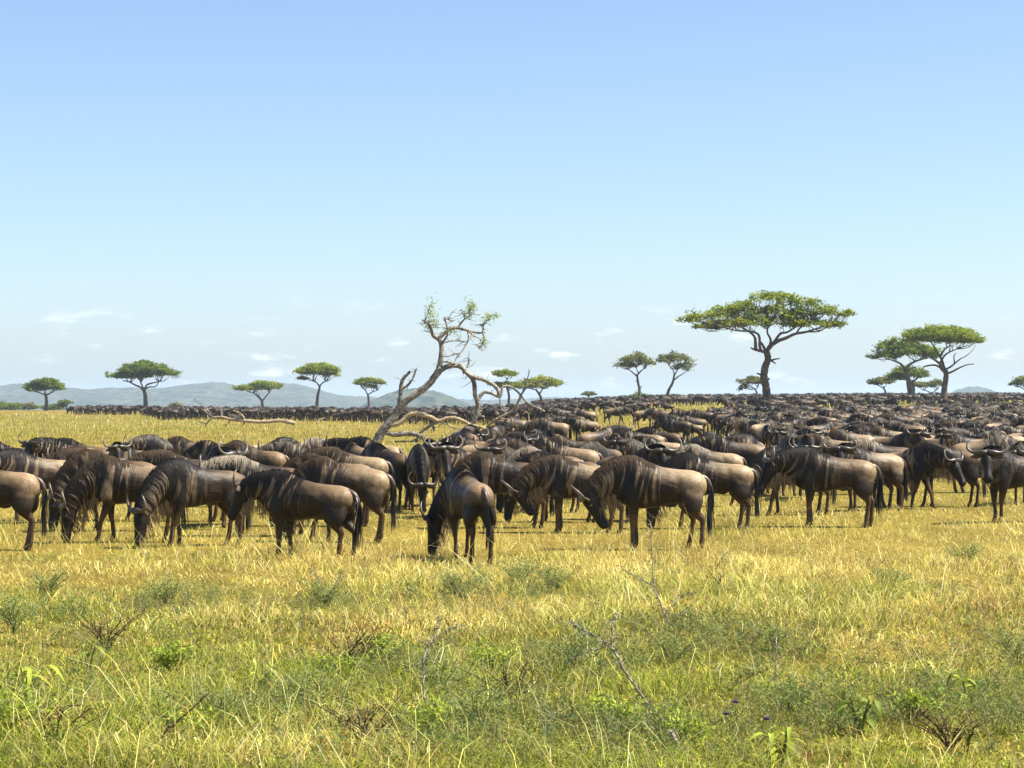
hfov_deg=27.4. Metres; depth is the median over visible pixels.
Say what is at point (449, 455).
wildebeest
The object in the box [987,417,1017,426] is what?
wildebeest
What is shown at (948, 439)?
wildebeest
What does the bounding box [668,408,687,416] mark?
wildebeest
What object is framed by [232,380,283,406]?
acacia tree
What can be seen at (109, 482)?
wildebeest
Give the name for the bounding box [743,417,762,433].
wildebeest
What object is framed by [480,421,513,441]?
wildebeest
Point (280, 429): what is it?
grass
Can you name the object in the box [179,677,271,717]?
wispy shrub
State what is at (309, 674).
wispy shrub
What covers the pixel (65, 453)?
wildebeest
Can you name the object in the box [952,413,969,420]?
wildebeest
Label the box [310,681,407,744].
dry shrub
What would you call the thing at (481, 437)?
wildebeest
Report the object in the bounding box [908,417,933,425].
wildebeest
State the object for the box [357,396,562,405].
hills
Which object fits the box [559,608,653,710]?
thorn sapling
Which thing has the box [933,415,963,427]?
wildebeest
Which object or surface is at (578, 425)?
wildebeest
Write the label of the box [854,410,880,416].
wildebeest
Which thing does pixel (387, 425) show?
dead tree
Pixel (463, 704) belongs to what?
wispy shrub
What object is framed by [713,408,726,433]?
wildebeest
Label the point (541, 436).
wildebeest
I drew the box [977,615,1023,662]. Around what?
wispy shrub
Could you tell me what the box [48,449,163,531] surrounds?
wildebeest
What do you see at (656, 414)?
wildebeest
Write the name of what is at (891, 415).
wildebeest
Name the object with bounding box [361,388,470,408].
hills
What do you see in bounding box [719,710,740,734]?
leafy weed
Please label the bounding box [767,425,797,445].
wildebeest
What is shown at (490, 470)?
wildebeest
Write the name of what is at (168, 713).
green herb
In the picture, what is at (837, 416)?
wildebeest
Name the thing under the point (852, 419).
wildebeest
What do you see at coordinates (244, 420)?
fallen tree
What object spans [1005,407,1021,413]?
wildebeest
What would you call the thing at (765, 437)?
wildebeest
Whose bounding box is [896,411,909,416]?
wildebeest
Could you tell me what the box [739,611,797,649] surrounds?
wispy shrub
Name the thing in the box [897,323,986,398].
acacia tree
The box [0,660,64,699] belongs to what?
leafy weed
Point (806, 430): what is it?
wildebeest
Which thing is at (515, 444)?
wildebeest
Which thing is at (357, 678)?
leafy weed
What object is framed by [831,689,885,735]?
leafy weed
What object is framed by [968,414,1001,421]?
wildebeest
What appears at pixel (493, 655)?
green herb
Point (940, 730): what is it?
dry shrub
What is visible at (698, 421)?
wildebeest
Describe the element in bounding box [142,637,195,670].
green herb
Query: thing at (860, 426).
wildebeest
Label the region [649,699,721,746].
green herb
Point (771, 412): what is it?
wildebeest
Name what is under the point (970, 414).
wildebeest
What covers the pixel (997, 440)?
wildebeest
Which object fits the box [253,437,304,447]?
wildebeest
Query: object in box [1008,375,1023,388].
acacia tree
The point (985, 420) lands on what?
wildebeest
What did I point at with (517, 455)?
wildebeest
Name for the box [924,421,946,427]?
wildebeest
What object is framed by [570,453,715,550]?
wildebeest
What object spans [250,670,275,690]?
leafy weed
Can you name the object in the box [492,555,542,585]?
wispy shrub
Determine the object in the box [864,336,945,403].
acacia tree
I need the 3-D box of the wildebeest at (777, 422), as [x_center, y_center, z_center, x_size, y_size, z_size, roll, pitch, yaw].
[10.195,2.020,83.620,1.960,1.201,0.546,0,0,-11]
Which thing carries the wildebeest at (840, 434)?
on the ground at (580, 517)
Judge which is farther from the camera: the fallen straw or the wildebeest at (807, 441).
the wildebeest at (807, 441)
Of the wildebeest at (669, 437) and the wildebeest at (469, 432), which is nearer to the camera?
the wildebeest at (469, 432)
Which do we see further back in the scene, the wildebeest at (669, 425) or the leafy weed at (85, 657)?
the wildebeest at (669, 425)
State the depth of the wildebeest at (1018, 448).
42.68 m
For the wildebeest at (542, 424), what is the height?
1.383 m
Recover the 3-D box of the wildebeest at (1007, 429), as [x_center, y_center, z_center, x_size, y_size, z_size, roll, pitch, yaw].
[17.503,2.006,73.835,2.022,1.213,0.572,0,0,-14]
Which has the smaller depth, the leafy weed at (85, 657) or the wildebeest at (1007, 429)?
the leafy weed at (85, 657)
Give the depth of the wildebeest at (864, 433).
66.26 m
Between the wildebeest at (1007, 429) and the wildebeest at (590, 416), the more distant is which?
the wildebeest at (590, 416)
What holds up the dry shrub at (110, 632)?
on the ground at (580, 517)
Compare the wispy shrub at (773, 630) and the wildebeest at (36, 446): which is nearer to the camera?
the wispy shrub at (773, 630)
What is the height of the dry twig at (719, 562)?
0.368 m
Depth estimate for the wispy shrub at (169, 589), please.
21.88 m
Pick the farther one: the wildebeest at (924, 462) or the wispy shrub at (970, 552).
the wildebeest at (924, 462)
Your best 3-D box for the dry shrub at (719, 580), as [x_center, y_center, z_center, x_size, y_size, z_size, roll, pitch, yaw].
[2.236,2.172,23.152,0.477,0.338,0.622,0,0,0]
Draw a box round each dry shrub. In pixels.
[14,698,108,741]
[71,601,150,648]
[302,616,389,662]
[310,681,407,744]
[458,655,548,704]
[694,565,732,592]
[900,701,991,749]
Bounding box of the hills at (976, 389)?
[952,386,994,392]
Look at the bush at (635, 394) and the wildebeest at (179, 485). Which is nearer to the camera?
the wildebeest at (179, 485)
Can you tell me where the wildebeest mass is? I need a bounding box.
[66,392,1023,430]
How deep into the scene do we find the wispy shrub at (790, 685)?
14.57 m
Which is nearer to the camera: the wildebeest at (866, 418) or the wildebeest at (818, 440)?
the wildebeest at (818, 440)
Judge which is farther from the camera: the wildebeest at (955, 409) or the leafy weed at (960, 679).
the wildebeest at (955, 409)
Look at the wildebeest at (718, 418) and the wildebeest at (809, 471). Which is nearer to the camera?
the wildebeest at (809, 471)
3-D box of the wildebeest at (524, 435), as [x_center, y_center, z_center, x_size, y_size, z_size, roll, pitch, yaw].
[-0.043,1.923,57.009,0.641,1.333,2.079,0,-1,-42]
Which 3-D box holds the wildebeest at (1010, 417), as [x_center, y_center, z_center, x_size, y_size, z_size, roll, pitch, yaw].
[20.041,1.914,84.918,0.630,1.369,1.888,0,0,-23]
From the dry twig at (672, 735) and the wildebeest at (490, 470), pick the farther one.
the wildebeest at (490, 470)
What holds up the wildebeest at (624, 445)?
on the ground at (580, 517)
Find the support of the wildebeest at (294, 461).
on the ground at (580, 517)
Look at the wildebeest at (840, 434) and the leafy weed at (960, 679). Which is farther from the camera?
the wildebeest at (840, 434)
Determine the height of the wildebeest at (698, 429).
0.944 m
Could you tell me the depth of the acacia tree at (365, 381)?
429.38 m
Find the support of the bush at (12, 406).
on the ground at (580, 517)
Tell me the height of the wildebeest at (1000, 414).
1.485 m
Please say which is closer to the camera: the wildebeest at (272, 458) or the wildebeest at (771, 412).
the wildebeest at (272, 458)
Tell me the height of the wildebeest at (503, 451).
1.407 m
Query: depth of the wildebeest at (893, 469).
40.56 m
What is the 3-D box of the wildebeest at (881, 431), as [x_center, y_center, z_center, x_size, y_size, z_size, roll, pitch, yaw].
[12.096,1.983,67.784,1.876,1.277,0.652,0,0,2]
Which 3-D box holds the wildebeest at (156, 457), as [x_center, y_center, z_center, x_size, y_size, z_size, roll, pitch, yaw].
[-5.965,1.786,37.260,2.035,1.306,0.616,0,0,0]
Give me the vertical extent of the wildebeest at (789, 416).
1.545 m
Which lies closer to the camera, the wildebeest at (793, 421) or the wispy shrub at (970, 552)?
the wispy shrub at (970, 552)
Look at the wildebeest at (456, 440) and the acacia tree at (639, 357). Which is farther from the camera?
the acacia tree at (639, 357)
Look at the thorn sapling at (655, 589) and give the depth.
19.36 m
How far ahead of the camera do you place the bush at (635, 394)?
374.22 m
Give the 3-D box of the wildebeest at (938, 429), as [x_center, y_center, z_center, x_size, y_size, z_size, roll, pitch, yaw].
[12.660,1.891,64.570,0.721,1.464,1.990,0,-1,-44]
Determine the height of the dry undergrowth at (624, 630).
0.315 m
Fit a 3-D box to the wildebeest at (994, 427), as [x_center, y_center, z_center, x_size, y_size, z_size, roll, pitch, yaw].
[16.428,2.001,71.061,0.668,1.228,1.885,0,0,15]
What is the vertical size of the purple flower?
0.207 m
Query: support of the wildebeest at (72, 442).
on the ground at (580, 517)
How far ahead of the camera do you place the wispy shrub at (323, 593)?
21.71 m
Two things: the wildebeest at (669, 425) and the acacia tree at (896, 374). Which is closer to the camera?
the wildebeest at (669, 425)
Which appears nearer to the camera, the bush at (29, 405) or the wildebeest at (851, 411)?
the wildebeest at (851, 411)
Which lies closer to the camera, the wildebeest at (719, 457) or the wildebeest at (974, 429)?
the wildebeest at (719, 457)
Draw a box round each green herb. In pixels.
[0,680,65,739]
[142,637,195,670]
[154,700,215,742]
[312,652,372,677]
[348,628,416,661]
[387,691,457,738]
[463,636,519,672]
[576,688,645,726]
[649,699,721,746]
[875,683,954,721]
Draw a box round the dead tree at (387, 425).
[373,292,547,442]
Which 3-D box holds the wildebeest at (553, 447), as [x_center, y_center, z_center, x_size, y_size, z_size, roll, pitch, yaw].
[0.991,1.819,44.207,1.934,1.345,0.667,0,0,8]
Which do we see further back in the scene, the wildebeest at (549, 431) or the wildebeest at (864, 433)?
the wildebeest at (864, 433)
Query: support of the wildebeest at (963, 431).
on the ground at (580, 517)
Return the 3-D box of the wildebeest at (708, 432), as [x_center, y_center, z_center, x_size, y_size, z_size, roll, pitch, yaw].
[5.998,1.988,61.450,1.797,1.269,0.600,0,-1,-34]
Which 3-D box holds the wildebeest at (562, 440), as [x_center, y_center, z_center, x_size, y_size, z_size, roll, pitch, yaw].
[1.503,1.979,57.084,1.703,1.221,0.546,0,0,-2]
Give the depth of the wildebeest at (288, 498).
28.09 m
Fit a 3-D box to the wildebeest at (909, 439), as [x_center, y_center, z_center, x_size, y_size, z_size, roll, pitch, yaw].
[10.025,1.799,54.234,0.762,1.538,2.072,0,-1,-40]
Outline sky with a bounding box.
[0,0,1023,399]
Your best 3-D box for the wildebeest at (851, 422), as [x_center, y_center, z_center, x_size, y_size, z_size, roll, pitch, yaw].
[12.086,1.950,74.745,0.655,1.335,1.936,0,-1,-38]
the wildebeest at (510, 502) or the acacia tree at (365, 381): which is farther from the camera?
the acacia tree at (365, 381)
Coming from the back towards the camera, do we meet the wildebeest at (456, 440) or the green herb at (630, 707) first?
the wildebeest at (456, 440)
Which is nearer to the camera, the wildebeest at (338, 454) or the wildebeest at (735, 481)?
the wildebeest at (735, 481)
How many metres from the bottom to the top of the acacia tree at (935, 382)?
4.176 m
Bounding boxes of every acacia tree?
[19,377,67,410]
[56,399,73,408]
[105,359,182,406]
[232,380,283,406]
[292,362,341,405]
[352,377,386,406]
[487,368,525,403]
[517,374,566,400]
[580,391,598,396]
[612,350,655,396]
[655,350,697,402]
[675,290,856,400]
[735,375,769,394]
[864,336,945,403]
[866,376,895,393]
[880,364,930,401]
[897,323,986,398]
[914,378,942,392]
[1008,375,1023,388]
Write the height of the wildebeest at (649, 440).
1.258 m
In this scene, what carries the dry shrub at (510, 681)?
on the ground at (580, 517)
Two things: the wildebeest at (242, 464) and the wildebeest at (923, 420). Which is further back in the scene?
the wildebeest at (923, 420)
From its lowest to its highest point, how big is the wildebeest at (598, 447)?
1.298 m
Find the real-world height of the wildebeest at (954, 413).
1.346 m
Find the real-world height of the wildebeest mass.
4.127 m
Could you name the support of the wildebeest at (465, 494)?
on the ground at (580, 517)
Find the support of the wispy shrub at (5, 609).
on the ground at (580, 517)
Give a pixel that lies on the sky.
(234, 192)
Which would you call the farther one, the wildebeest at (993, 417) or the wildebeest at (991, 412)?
the wildebeest at (991, 412)
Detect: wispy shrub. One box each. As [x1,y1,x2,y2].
[0,584,50,631]
[16,563,74,600]
[136,569,197,606]
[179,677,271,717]
[265,657,352,705]
[300,573,356,606]
[393,646,488,694]
[429,563,492,597]
[432,672,520,725]
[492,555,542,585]
[523,560,585,592]
[539,624,613,663]
[617,608,727,665]
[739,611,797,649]
[746,658,839,710]
[862,561,915,587]
[943,536,987,563]
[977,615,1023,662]
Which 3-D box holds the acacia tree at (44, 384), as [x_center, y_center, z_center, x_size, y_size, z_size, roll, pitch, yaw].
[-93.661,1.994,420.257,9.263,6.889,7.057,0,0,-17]
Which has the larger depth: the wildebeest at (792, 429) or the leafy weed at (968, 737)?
the wildebeest at (792, 429)
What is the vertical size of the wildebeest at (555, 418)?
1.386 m
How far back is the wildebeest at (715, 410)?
113.64 m
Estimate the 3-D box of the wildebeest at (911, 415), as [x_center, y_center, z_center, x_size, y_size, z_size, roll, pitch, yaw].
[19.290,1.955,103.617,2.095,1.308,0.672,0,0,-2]
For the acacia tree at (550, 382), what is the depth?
343.61 m
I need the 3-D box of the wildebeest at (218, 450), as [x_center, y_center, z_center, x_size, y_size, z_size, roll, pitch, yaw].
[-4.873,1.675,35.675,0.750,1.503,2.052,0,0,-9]
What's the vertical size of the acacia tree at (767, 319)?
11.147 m
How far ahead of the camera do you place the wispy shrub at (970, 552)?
27.34 m
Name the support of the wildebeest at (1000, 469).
on the ground at (580, 517)
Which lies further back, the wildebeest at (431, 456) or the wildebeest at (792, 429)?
the wildebeest at (792, 429)
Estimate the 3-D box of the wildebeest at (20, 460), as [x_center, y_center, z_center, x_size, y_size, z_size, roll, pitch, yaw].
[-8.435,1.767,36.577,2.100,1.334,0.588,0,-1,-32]
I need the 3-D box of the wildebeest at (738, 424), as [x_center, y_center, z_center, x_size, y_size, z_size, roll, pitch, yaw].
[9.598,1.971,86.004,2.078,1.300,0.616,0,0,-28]
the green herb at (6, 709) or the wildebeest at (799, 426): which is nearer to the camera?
the green herb at (6, 709)
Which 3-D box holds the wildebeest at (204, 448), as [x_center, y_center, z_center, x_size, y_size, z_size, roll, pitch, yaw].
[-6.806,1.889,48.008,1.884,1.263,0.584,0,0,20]
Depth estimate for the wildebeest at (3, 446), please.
48.71 m
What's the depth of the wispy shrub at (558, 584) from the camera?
23.31 m
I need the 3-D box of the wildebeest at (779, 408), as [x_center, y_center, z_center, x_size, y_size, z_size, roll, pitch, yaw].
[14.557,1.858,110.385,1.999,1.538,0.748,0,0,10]
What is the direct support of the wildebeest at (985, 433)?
on the ground at (580, 517)
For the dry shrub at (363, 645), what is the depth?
16.46 m
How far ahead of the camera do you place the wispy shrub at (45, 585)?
22.48 m
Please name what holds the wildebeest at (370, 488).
on the ground at (580, 517)
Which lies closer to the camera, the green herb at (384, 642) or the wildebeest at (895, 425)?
the green herb at (384, 642)
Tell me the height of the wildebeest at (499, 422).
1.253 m
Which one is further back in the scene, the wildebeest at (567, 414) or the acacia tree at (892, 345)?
the acacia tree at (892, 345)
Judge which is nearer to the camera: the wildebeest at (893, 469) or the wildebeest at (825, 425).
the wildebeest at (893, 469)
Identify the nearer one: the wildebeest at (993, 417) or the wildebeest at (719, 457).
the wildebeest at (719, 457)
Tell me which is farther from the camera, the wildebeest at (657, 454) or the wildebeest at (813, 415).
the wildebeest at (813, 415)
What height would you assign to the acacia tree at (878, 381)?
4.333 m
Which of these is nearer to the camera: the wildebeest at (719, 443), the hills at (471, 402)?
the wildebeest at (719, 443)
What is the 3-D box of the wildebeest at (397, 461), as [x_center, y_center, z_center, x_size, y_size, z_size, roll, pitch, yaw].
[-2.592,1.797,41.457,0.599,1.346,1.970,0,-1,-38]
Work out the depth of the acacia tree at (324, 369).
378.70 m
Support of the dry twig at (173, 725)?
on the ground at (580, 517)
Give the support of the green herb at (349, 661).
on the ground at (580, 517)
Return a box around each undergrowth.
[0,551,1023,767]
[0,594,1023,767]
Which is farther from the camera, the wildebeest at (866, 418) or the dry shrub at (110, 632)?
the wildebeest at (866, 418)
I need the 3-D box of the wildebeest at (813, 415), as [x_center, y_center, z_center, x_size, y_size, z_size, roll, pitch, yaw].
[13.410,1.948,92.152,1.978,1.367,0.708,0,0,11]
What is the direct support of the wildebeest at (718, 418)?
on the ground at (580, 517)
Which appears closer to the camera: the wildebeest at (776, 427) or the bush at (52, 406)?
the wildebeest at (776, 427)
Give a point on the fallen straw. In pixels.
(507, 608)
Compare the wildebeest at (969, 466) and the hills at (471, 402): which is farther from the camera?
the hills at (471, 402)
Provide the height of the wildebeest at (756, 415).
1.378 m
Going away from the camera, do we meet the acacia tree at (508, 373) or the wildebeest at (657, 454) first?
the wildebeest at (657, 454)
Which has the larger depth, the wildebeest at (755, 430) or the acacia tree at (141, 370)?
the acacia tree at (141, 370)
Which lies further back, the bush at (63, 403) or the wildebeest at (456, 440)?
the bush at (63, 403)
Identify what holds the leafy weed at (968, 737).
on the ground at (580, 517)
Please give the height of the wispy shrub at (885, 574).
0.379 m
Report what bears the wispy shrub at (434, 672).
on the ground at (580, 517)
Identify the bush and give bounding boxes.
[0,402,21,409]
[19,401,38,409]
[38,403,65,409]
[166,402,181,407]
[628,389,649,396]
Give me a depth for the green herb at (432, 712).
13.23 m
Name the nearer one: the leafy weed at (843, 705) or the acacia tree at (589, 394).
the leafy weed at (843, 705)
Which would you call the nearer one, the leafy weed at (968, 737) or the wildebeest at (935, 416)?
the leafy weed at (968, 737)
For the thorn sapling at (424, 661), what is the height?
0.719 m
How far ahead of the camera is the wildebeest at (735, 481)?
34.84 m
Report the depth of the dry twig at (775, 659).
15.12 m
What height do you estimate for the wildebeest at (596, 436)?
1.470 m
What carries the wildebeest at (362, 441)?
on the ground at (580, 517)
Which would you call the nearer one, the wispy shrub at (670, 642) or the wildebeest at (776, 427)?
the wispy shrub at (670, 642)
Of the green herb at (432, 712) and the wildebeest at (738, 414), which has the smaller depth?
the green herb at (432, 712)
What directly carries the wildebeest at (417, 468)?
on the ground at (580, 517)
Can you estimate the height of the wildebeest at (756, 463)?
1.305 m
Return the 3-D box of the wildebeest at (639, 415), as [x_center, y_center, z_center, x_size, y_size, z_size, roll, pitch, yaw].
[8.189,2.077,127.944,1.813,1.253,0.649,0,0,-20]
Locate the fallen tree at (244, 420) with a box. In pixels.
[195,400,295,425]
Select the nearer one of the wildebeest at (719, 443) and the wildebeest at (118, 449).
the wildebeest at (118, 449)
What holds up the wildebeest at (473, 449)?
on the ground at (580, 517)
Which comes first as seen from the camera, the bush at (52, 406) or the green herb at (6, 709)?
the green herb at (6, 709)
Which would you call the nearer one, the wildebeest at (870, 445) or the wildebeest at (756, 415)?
the wildebeest at (870, 445)
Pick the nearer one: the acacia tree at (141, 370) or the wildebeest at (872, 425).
the wildebeest at (872, 425)
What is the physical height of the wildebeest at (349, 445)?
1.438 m
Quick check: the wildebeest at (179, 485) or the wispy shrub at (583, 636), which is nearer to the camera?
the wispy shrub at (583, 636)
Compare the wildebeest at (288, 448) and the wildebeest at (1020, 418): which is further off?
the wildebeest at (1020, 418)
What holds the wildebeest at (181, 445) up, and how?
on the ground at (580, 517)
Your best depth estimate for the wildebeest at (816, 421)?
78.44 m
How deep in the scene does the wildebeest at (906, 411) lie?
107.41 m
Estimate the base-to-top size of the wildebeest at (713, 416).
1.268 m
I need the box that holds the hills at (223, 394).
[0,382,371,409]
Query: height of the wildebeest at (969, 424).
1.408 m
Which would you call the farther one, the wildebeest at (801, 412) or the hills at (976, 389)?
the hills at (976, 389)
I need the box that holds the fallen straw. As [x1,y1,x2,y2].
[1,530,1023,767]
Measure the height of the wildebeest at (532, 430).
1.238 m
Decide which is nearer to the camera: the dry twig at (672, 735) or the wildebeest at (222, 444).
the dry twig at (672, 735)
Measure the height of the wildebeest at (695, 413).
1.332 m
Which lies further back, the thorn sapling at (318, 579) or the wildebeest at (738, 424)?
the wildebeest at (738, 424)
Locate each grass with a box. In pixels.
[0,400,1021,454]
[0,477,1023,573]
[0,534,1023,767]
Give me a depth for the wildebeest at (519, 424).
98.74 m
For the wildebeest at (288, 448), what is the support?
on the ground at (580, 517)
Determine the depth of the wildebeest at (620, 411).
140.57 m
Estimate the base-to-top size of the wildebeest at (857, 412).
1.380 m
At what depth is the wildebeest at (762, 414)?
101.23 m
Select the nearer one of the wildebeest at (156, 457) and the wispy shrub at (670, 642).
the wispy shrub at (670, 642)
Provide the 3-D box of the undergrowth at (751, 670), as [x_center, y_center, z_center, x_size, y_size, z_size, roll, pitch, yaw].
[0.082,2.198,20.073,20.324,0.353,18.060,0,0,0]
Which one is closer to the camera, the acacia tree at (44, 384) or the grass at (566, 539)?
the grass at (566, 539)
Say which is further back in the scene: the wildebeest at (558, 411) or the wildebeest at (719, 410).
the wildebeest at (558, 411)
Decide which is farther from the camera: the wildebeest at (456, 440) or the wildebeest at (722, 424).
the wildebeest at (722, 424)
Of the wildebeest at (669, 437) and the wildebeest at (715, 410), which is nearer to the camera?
the wildebeest at (669, 437)
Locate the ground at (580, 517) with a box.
[0,399,1023,767]
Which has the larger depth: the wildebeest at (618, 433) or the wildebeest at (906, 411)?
the wildebeest at (906, 411)
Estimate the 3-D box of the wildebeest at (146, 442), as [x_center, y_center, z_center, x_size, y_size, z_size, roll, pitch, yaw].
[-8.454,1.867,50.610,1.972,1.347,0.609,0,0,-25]
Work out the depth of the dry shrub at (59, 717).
12.84 m
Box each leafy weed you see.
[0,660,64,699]
[61,638,104,673]
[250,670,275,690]
[347,672,364,687]
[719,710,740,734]
[748,722,804,767]
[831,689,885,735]
[945,669,978,710]
[957,725,980,753]
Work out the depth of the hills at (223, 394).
3586.56 m
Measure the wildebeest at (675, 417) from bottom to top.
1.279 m
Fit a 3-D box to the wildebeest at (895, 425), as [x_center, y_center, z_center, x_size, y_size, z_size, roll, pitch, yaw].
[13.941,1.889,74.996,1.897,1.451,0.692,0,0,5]
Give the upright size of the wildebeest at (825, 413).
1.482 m
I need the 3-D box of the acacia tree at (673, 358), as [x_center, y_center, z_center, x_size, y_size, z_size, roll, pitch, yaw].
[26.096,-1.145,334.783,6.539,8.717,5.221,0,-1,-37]
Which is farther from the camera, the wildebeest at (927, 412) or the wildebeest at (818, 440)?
the wildebeest at (927, 412)
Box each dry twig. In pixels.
[148,693,209,741]
[662,727,685,755]
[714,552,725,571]
[719,667,770,698]
[765,636,782,693]
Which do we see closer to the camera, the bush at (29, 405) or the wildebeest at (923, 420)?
the wildebeest at (923, 420)
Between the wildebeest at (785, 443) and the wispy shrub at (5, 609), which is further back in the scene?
the wildebeest at (785, 443)
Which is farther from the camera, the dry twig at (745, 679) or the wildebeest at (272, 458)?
the wildebeest at (272, 458)
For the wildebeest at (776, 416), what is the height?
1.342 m
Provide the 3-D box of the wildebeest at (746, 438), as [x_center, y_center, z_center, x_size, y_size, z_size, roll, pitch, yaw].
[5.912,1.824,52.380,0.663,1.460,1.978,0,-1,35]
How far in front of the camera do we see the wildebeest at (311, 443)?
50.05 m
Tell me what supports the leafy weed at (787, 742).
on the ground at (580, 517)
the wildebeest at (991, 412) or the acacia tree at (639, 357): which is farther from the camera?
the acacia tree at (639, 357)
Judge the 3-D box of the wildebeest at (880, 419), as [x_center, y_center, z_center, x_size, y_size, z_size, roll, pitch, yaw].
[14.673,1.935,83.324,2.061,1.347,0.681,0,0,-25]
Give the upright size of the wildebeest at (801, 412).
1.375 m
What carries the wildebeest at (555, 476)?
on the ground at (580, 517)
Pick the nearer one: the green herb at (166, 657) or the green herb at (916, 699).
the green herb at (916, 699)
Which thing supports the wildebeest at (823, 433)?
on the ground at (580, 517)
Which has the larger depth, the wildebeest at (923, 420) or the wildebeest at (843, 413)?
the wildebeest at (843, 413)
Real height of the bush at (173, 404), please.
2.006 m
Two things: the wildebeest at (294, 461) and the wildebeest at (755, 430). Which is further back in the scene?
the wildebeest at (755, 430)
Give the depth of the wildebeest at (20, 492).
29.92 m
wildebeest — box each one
[0,441,23,449]
[0,447,83,523]
[0,470,49,550]
[18,431,92,457]
[43,446,133,520]
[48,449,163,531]
[58,437,108,454]
[59,454,188,542]
[103,436,142,458]
[123,434,173,451]
[125,448,221,521]
[126,456,251,547]
[167,436,195,455]
[184,440,222,459]
[197,453,310,536]
[206,439,247,527]
[219,435,256,448]
[223,441,288,466]
[227,468,362,559]
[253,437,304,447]
[257,440,308,459]
[269,452,376,526]
[281,455,398,542]
[296,436,327,448]
[297,445,395,514]
[322,432,364,455]
[338,436,403,489]
[355,442,410,510]
[406,443,438,512]
[420,465,496,563]
[422,432,447,499]
[428,435,495,502]
[438,435,484,446]
[438,450,554,528]
[450,423,488,441]
[460,422,480,440]
[461,436,527,452]
[474,438,548,506]
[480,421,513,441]
[485,431,538,444]
[496,416,521,431]
[496,445,583,512]
[500,453,629,533]
[502,417,525,432]
[502,439,532,449]
[503,450,606,522]
[516,428,550,441]
[522,417,571,438]
[526,415,565,423]
[527,429,557,434]
[533,439,602,497]
[542,427,555,436]
[548,408,570,415]
[549,435,584,447]
[561,414,600,440]
[562,413,584,435]
[567,440,621,457]
[570,409,597,421]
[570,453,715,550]
[577,421,632,446]
[596,437,681,518]
[603,432,669,457]
[604,406,634,424]
[605,428,667,448]
[624,432,682,448]
[633,408,655,427]
[635,426,683,443]
[642,408,669,429]
[646,451,761,528]
[652,417,693,440]
[664,412,691,436]
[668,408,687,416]
[669,443,746,505]
[676,415,708,436]
[682,424,703,439]
[682,434,769,494]
[685,409,715,432]
[702,431,717,434]
[708,408,732,413]
[708,412,724,433]
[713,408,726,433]
[713,410,751,434]
[717,416,736,431]
[722,410,751,434]
[724,417,749,436]
[727,429,764,446]
[740,446,837,515]
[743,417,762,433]
[744,420,786,432]
[749,411,766,418]
[749,419,776,446]
[750,413,766,420]
[758,425,774,446]
[759,445,884,527]
[763,413,785,421]
[765,409,784,416]
[766,437,813,495]
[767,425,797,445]
[769,425,797,444]
[770,405,797,411]
[771,424,784,429]
[781,410,812,421]
[783,418,810,425]
[785,421,827,431]
[789,433,849,456]
[792,435,822,499]
[796,410,808,414]
[801,428,811,433]
[804,417,845,425]
[805,413,835,419]
[809,421,836,429]
[811,426,830,438]
[813,409,847,416]
[822,436,908,511]
[827,428,874,441]
[830,415,845,418]
[834,420,872,428]
[837,411,850,415]
[840,411,869,421]
[842,420,871,431]
[844,428,886,437]
[845,406,861,413]
[845,411,872,417]
[846,418,877,424]
[846,421,882,430]
[848,437,912,494]
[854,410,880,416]
[862,416,886,422]
[868,426,901,436]
[871,443,966,508]
[872,424,934,483]
[873,412,915,423]
[875,417,925,431]
[893,410,920,417]
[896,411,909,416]
[896,440,987,506]
[903,410,925,415]
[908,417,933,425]
[922,413,962,420]
[923,411,947,415]
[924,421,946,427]
[924,422,952,434]
[924,427,978,443]
[931,427,983,477]
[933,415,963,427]
[946,407,959,415]
[947,434,1021,492]
[951,409,967,415]
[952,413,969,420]
[955,423,984,433]
[956,418,990,428]
[959,409,983,418]
[966,439,1023,522]
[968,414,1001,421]
[969,428,1023,441]
[971,409,1010,418]
[976,417,993,424]
[982,407,1006,414]
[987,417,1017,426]
[987,424,1022,434]
[990,426,1004,432]
[994,415,1013,421]
[1002,440,1023,504]
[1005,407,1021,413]
[1008,415,1023,426]
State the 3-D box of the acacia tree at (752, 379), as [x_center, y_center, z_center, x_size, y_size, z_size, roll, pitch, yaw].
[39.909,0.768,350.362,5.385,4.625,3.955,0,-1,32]
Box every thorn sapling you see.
[303,561,344,604]
[406,611,467,709]
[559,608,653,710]
[617,523,702,630]

